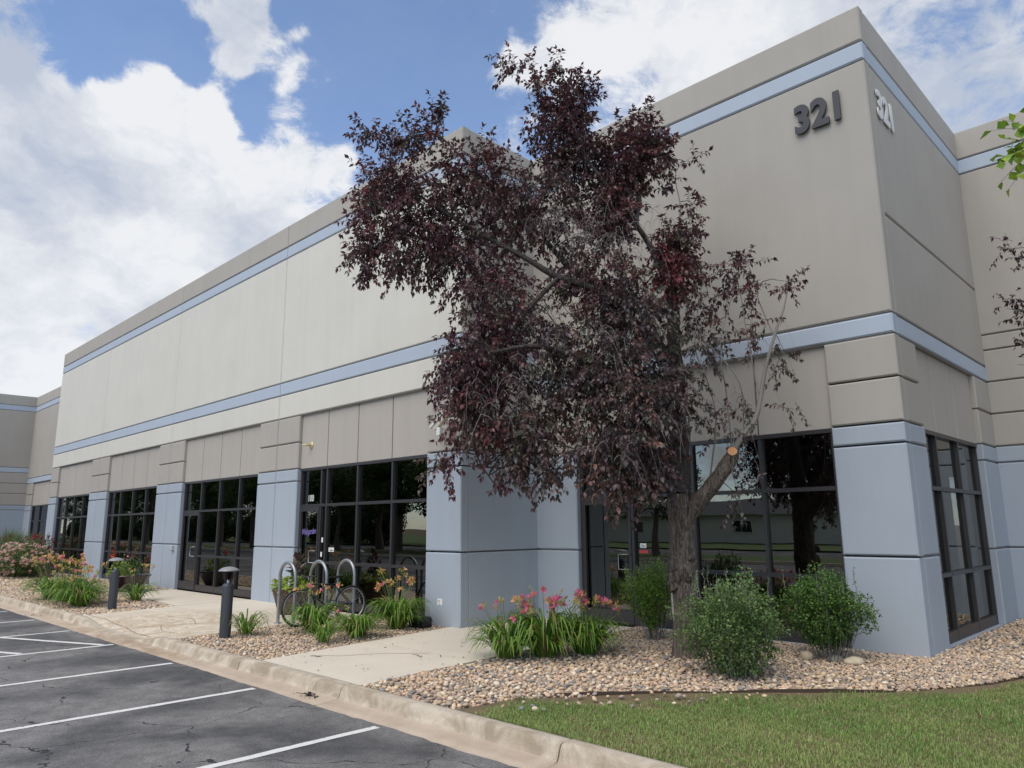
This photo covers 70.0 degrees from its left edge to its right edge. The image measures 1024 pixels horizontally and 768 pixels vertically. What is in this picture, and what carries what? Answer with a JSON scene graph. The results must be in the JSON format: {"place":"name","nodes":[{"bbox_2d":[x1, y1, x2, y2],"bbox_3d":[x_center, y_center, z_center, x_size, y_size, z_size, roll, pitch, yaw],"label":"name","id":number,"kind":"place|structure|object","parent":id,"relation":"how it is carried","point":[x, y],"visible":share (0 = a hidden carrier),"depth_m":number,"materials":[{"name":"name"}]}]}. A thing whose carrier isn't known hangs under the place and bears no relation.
{"place":"outdoors","nodes":[
{"label":"outdoors","id":0,"kind":"place"},
{"bbox_2d":[0,608,517,767],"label":"parking lot","id":1,"kind":"structure","parent":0,"point":[70,698],"depth_m":6.98,"materials":[{"name":"grey asphalt"}]},
{"bbox_2d":[83,588,633,685],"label":"sidewalk","id":2,"kind":"structure","parent":0,"point":[187,614],"depth_m":10.93,"materials":[{"name":"concrete"}]},
{"bbox_2d":[106,550,151,591],"bbox_3d":[-10.580,5.131,20.149,1.428,1.105,1.120,-11,-15,43],"label":"planter","id":3,"kind":"object","parent":2,"relation":"on","point":[125,579],"visible":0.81,"depth_m":19.86,"materials":[{"name":"green ceramic"}]},
{"bbox_2d":[270,548,317,614],"bbox_3d":[-4.332,3.905,14.531,0.961,1.263,0.979,2,-11,-14],"label":"planter","id":4,"kind":"object","parent":2,"relation":"on","point":[286,589],"visible":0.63,"depth_m":14.31,"materials":[{"name":"green ceramic"}]},
{"bbox_2d":[308,560,327,609],"bbox_3d":[-3.512,3.762,13.232,0.680,1.133,0.130,-11,-15,43],"label":"bike rack","id":5,"kind":"object","parent":2,"relation":"on","point":[325,570],"visible":0.62,"depth_m":13.16,"materials":[{"name":"silver metal"}]},
{"bbox_2d":[293,631,882,694],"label":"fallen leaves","id":6,"kind":"object","parent":2,"relation":"on","point":[626,656],"visible":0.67,"depth_m":8.89,"materials":[{"name":"brown plant"}]},
{"bbox_2d":[0,0,1023,396],"label":"sky","id":7,"kind":"structure","parent":0,"point":[146,146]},
{"bbox_2d":[361,618,1023,709],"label":"river stones","id":8,"kind":"object","parent":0,"point":[518,672],"visible":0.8,"depth_m":8.29,"materials":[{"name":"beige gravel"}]},
{"bbox_2d":[462,594,554,658],"bbox_3d":[-0.081,3.119,9.436,1.264,0.792,1.292,-11,-15,43],"label":"daylily","id":9,"kind":"object","parent":8,"relation":"on","point":[502,645],"visible":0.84,"depth_m":9.24,"materials":[{"name":"green plant"}]},
{"bbox_2d":[486,585,607,658],"bbox_3d":[0.437,3.091,9.514,1.500,0.868,1.530,-11,-15,43],"label":"daylily","id":10,"kind":"object","parent":8,"relation":"on","point":[548,648],"visible":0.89,"depth_m":9.26,"materials":[{"name":"green plant"}]},
{"bbox_2d":[333,40,810,659],"bbox_3d":[0.852,-0.815,9.942,6.476,8.866,2.721,-2,-11,10],"label":"plum tree","id":11,"kind":"object","parent":8,"relation":"on","point":[623,456],"visible":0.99,"depth_m":9.80,"materials":[{"name":"purple plant"}]},
{"bbox_2d":[545,588,636,654],"bbox_3d":[0.961,3.123,9.672,1.320,0.858,1.265,-11,-15,43],"label":"daylily","id":12,"kind":"object","parent":8,"relation":"on","point":[587,646],"visible":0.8,"depth_m":9.48,"materials":[{"name":"green plant"}]},
{"bbox_2d":[617,553,671,642],"bbox_3d":[2.045,3.174,10.919,0.938,1.297,0.925,-11,-15,43],"label":"currant bush","id":13,"kind":"object","parent":8,"relation":"on","point":[649,577],"visible":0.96,"depth_m":10.78,"materials":[{"name":"green plant"}]},
{"bbox_2d":[541,689,895,697],"bbox_3d":[2.078,3.142,7.369,3.578,0.118,0.104,0,-11,-1],"label":"edging strip","id":14,"kind":"object","parent":8,"relation":"on","point":[602,693],"visible":0.36,"depth_m":7.38,"materials":[{"name":"brown metal"}]},
{"bbox_2d":[665,565,791,681],"bbox_3d":[2.457,2.672,8.194,1.404,1.238,1.362,-2,-11,7],"label":"currant bush","id":15,"kind":"object","parent":8,"relation":"on","point":[737,634],"visible":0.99,"depth_m":8.07,"materials":[{"name":"green plant"}]},
{"bbox_2d":[800,650,813,660],"bbox_3d":[3.650,3.365,9.041,0.160,0.135,0.157,-11,-15,43],"label":"cobble","id":16,"kind":"object","parent":8,"relation":"on","point":[807,655],"visible":0.9,"depth_m":8.99,"materials":[{"name":"stone"}]},
{"bbox_2d":[770,562,882,663],"bbox_3d":[3.888,2.846,9.144,1.181,1.235,1.167,-2,-11,8],"label":"currant bush","id":17,"kind":"object","parent":8,"relation":"on","point":[827,607],"visible":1,"depth_m":8.94,"materials":[{"name":"green plant"}]},
{"bbox_2d":[827,654,843,662],"bbox_3d":[3.951,3.355,8.930,0.189,0.101,0.121,-4,-12,19],"label":"cobble","id":18,"kind":"object","parent":8,"relation":"on","point":[836,658],"visible":0.76,"depth_m":8.88,"materials":[{"name":"stone"}]},
{"bbox_2d":[843,656,864,665],"bbox_3d":[4.079,3.308,8.719,0.219,0.111,0.183,-11,-15,43],"label":"cobble","id":19,"kind":"object","parent":8,"relation":"on","point":[855,661],"visible":0.85,"depth_m":8.67,"materials":[{"name":"stone"}]},
{"bbox_2d":[456,679,1023,767],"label":"lawn","id":20,"kind":"structure","parent":0,"point":[651,697],"depth_m":6.32,"materials":[{"name":"plant"}]},
{"bbox_2d":[463,691,766,710],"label":"river stones","id":21,"kind":"object","parent":20,"relation":"on","point":[594,698],"visible":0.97,"depth_m":7.04,"materials":[{"name":"beige stone"}]},
{"bbox_2d":[980,108,1023,197],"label":"maple tree","id":22,"kind":"object","parent":20,"relation":"on","point":[1015,154],"visible":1,"depth_m":4.53,"materials":[{"name":"green plant"}]},
{"bbox_2d":[989,233,1023,364],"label":"plum tree","id":23,"kind":"object","parent":20,"relation":"on","point":[1017,259],"visible":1,"depth_m":9.86,"materials":[{"name":"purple plant"}]},
{"label":"ground","id":24,"kind":"structure","parent":0,"visible":0},
{"bbox_2d":[0,595,686,767],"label":"kerb","id":25,"kind":"structure","parent":24,"relation":"on","point":[510,744],"depth_m":7.14,"materials":[{"name":"concrete"}]},
{"bbox_2d":[293,691,317,698],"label":"fallen leaves","id":26,"kind":"object","parent":25,"relation":"on","point":[308,694],"visible":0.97,"depth_m":7.94,"materials":[{"name":"brown plant"}]},
{"bbox_2d":[0,6,1023,662],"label":"office building","id":27,"kind":"structure","parent":24,"relation":"on","point":[190,420],"depth_m":12.91,"materials":[{"name":"beige paint"}]},
{"bbox_2d":[29,504,48,543],"bbox_3d":[-24.570,7.818,38.169,4.500,2.990,0.115,-11,-15,43],"label":"window","id":28,"kind":"structure","parent":27,"relation":"in","point":[39,512],"depth_m":38.83,"materials":[{"name":"black glass"}]},
{"bbox_2d":[51,494,88,574],"bbox_3d":[-16.981,5.812,28.198,4.350,2.990,0.115,-11,-15,43],"label":"window","id":29,"kind":"structure","parent":27,"relation":"in","point":[71,519],"depth_m":28.28,"materials":[{"name":"black glass"}]},
{"bbox_2d":[101,486,157,583],"bbox_3d":[-12.416,4.916,23.788,4.670,2.990,0.115,-11,-15,43],"label":"window","id":30,"kind":"structure","parent":27,"relation":"in","point":[131,512],"depth_m":23.87,"materials":[{"name":"black glass"}]},
{"bbox_2d":[178,512,198,589],"bbox_3d":[-9.021,4.631,20.344,1.069,2.076,0.150,-11,-15,43],"label":"door","id":31,"kind":"structure","parent":27,"relation":"in","point":[192,519],"depth_m":20.45,"materials":[{"name":"black glass"}]},
{"bbox_2d":[177,474,258,597],"bbox_3d":[-7.752,3.999,19.282,4.630,2.990,0.115,-11,-15,43],"label":"window","id":32,"kind":"structure","parent":27,"relation":"in","point":[226,507],"depth_m":19.07,"materials":[{"name":"black glass"}]},
{"bbox_2d":[301,442,313,448],"bbox_3d":[-4.580,1.366,16.361,0.187,0.170,0.205,-11,-15,43],"label":"wall fixture","id":33,"kind":"object","parent":27,"relation":"attached to","point":[311,445],"depth_m":16.37,"materials":[{"name":"beige metal"}]},
{"bbox_2d":[298,507,319,603],"bbox_3d":[-4.470,3.737,15.947,0.791,2.076,0.150,-11,-15,43],"label":"door","id":34,"kind":"structure","parent":27,"relation":"in","point":[311,514],"depth_m":16.07,"materials":[{"name":"black glass"}]},
{"bbox_2d":[297,454,433,616],"bbox_3d":[-3.098,3.085,14.786,4.640,2.990,0.115,-11,-15,43],"label":"window","id":35,"kind":"structure","parent":27,"relation":"in","point":[372,514],"depth_m":14.52,"materials":[{"name":"black glass"}]},
{"bbox_2d":[437,598,441,604],"bbox_3d":[-1.246,3.753,12.592,0.130,0.105,0.004,-11,-15,43],"label":"utility label","id":36,"kind":"object","parent":27,"relation":"attached to","point":[439,601],"visible":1,"depth_m":12.59,"materials":[{"name":"white plastic"}]},
{"bbox_2d":[429,412,451,448],"bbox_3d":[-1.203,0.809,12.857,0.416,0.656,0.347,-11,-15,43],"label":"security camera","id":37,"kind":"object","parent":27,"relation":"attached to","point":[437,427],"visible":0.56,"depth_m":12.76,"materials":[{"name":"white paint"}]},
{"bbox_2d":[582,499,634,624],"bbox_3d":[1.649,3.055,12.703,1.041,2.076,0.150,-11,-15,43],"label":"door","id":38,"kind":"structure","parent":27,"relation":"in","point":[608,549],"depth_m":12.78,"materials":[{"name":"black glass"}]},
{"bbox_2d":[640,543,646,547],"bbox_3d":[2.209,2.720,12.301,0.125,0.075,0.004,-11,-15,43],"label":"notice sticker","id":39,"kind":"object","parent":27,"relation":"attached to","point":[642,545],"visible":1,"depth_m":12.30,"materials":[{"name":"white paper"}]},
{"bbox_2d":[579,428,851,647],"bbox_3d":[2.929,2.421,11.632,4.630,2.990,0.115,-11,-15,43],"label":"window","id":40,"kind":"structure","parent":27,"relation":"in","point":[792,520],"depth_m":10.87,"materials":[{"name":"black glass"}]},
{"bbox_2d":[794,90,841,134],"bbox_3d":[4.558,-4.050,10.933,0.676,0.466,0.036,-11,-15,43],"label":"house number","id":41,"kind":"object","parent":27,"relation":"attached to","point":[820,121],"visible":1,"depth_m":10.90,"materials":[{"name":"grey metal"}]},
{"bbox_2d":[875,89,894,132],"bbox_3d":[5.574,-4.085,10.930,0.018,0.466,0.676,-11,-15,43],"label":"house number","id":42,"kind":"object","parent":27,"relation":"attached to","point":[881,101],"visible":1,"depth_m":10.90,"materials":[{"name":"white metal"}]},
{"bbox_2d":[924,430,998,643],"bbox_3d":[6.796,2.293,11.141,0.115,2.990,3.200,-11,-15,43],"label":"window","id":43,"kind":"structure","parent":27,"relation":"in","point":[964,553],"depth_m":11.25,"materials":[{"name":"black glass"}]},
{"label":"gravel bed","id":44,"kind":"structure","parent":0,"visible":0},
{"bbox_2d":[0,527,26,544],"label":"ornamental grass","id":45,"kind":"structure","parent":44,"relation":"on","point":[6,535],"depth_m":34.59,"materials":[{"name":"green plant"}]},
{"bbox_2d":[0,535,30,547],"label":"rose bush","id":46,"kind":"object","parent":44,"relation":"on","point":[11,539],"visible":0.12,"depth_m":30.92,"materials":[{"name":"green plant"}]},
{"bbox_2d":[0,541,64,576],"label":"rose bush","id":47,"kind":"object","parent":44,"relation":"on","point":[14,561],"visible":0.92,"depth_m":25.69,"materials":[{"name":"pink plant"}]},
{"bbox_2d":[21,531,56,573],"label":"rose bush","id":48,"kind":"object","parent":44,"relation":"on","point":[38,541],"visible":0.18,"depth_m":28.28,"materials":[{"name":"green plant"}]},
{"bbox_2d":[0,570,175,614],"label":"river stones","id":49,"kind":"object","parent":44,"relation":"on","point":[9,587],"visible":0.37,"depth_m":17.37,"materials":[{"name":"beige gravel"}]},
{"bbox_2d":[16,551,95,599],"bbox_3d":[-11.254,4.699,17.970,1.824,1.136,1.838,-11,-15,43],"label":"daylily","id":50,"kind":"object","parent":49,"relation":"on","point":[45,578],"visible":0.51,"depth_m":17.77,"materials":[{"name":"green plant"}]},
{"bbox_2d":[33,555,105,601],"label":"daylily","id":51,"kind":"object","parent":49,"relation":"on","point":[54,581],"visible":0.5,"depth_m":17.13,"materials":[{"name":"green plant"}]},
{"bbox_2d":[37,555,109,602],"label":"daylily","id":52,"kind":"object","parent":49,"relation":"on","point":[79,585],"visible":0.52,"depth_m":16.62,"materials":[{"name":"green plant"}]},
{"bbox_2d":[45,569,108,606],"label":"daylily","id":53,"kind":"object","parent":49,"relation":"on","point":[80,598],"visible":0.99,"depth_m":15.90,"materials":[{"name":"green plant"}]},
{"bbox_2d":[106,562,161,600],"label":"daylily","id":54,"kind":"object","parent":49,"relation":"on","point":[135,594],"visible":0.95,"depth_m":17.24,"materials":[{"name":"green plant"}]},
{"bbox_2d":[107,558,124,608],"bbox_3d":[-8.493,4.276,15.602,0.320,1.112,0.320,-11,-15,43],"label":"bollard light","id":55,"kind":"object","parent":44,"relation":"on","point":[113,587],"visible":0.98,"depth_m":15.54,"materials":[{"name":"grey metal"}]},
{"label":"gravel bed","id":56,"kind":"structure","parent":0,"visible":0},
{"bbox_2d":[219,567,239,638],"bbox_3d":[-4.474,3.438,11.473,0.320,1.112,0.320,-11,-15,43],"label":"bollard light","id":57,"kind":"object","parent":56,"relation":"on","point":[226,608],"visible":0.95,"depth_m":11.40,"materials":[{"name":"grey metal"}]},
{"bbox_2d":[274,561,296,623],"bbox_3d":[-3.969,3.699,12.888,0.680,1.133,0.130,-11,-15,43],"label":"bike rack","id":58,"kind":"object","parent":56,"relation":"on","point":[284,564],"visible":0.84,"depth_m":12.98,"materials":[{"name":"silver metal"}]},
{"bbox_2d":[175,615,446,659],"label":"river stones","id":59,"kind":"object","parent":56,"relation":"on","point":[274,642],"visible":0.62,"depth_m":11.08,"materials":[{"name":"beige gravel"}]},
{"bbox_2d":[216,608,272,633],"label":"daylily","id":60,"kind":"object","parent":59,"relation":"on","point":[246,626],"visible":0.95,"depth_m":11.55,"materials":[{"name":"green plant"}]},
{"bbox_2d":[277,581,347,632],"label":"daylily","id":61,"kind":"object","parent":59,"relation":"on","point":[311,614],"visible":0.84,"depth_m":11.81,"materials":[{"name":"green plant"}]},
{"bbox_2d":[281,574,365,626],"bbox_3d":[-3.276,3.775,12.834,1.632,0.853,0.568,9,-15,-41],"label":"bicycle","id":62,"kind":"object","parent":59,"relation":"on","point":[312,596],"visible":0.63,"depth_m":12.91,"materials":[{"name":"black metal"}]},
{"bbox_2d":[304,619,342,642],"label":"daylily","id":63,"kind":"object","parent":59,"relation":"on","point":[322,634],"visible":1,"depth_m":10.66,"materials":[{"name":"green plant"}]},
{"bbox_2d":[325,605,392,638],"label":"daylily","id":64,"kind":"object","parent":59,"relation":"on","point":[354,626],"visible":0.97,"depth_m":11.16,"materials":[{"name":"green plant"}]},
{"bbox_2d":[360,567,433,628],"bbox_3d":[-1.910,3.585,12.305,1.308,1.003,1.254,-2,-11,9],"label":"daylily","id":65,"kind":"object","parent":59,"relation":"on","point":[396,610],"visible":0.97,"depth_m":12.13,"materials":[{"name":"green plant"}]},
{"bbox_2d":[409,616,432,627],"bbox_3d":[-1.531,4.036,12.404,0.394,0.167,0.270,-7,-13,32],"label":"bait box","id":66,"kind":"object","parent":59,"relation":"on","point":[422,624],"visible":0.84,"depth_m":12.32,"materials":[{"name":"black plastic"}]},
{"bbox_2d":[334,559,355,617],"bbox_3d":[-3.097,3.834,13.617,0.680,1.133,0.130,-11,-15,43],"label":"bike rack","id":67,"kind":"object","parent":56,"relation":"on","point":[354,575],"visible":0.6,"depth_m":13.51,"materials":[{"name":"silver metal"}]}
]}

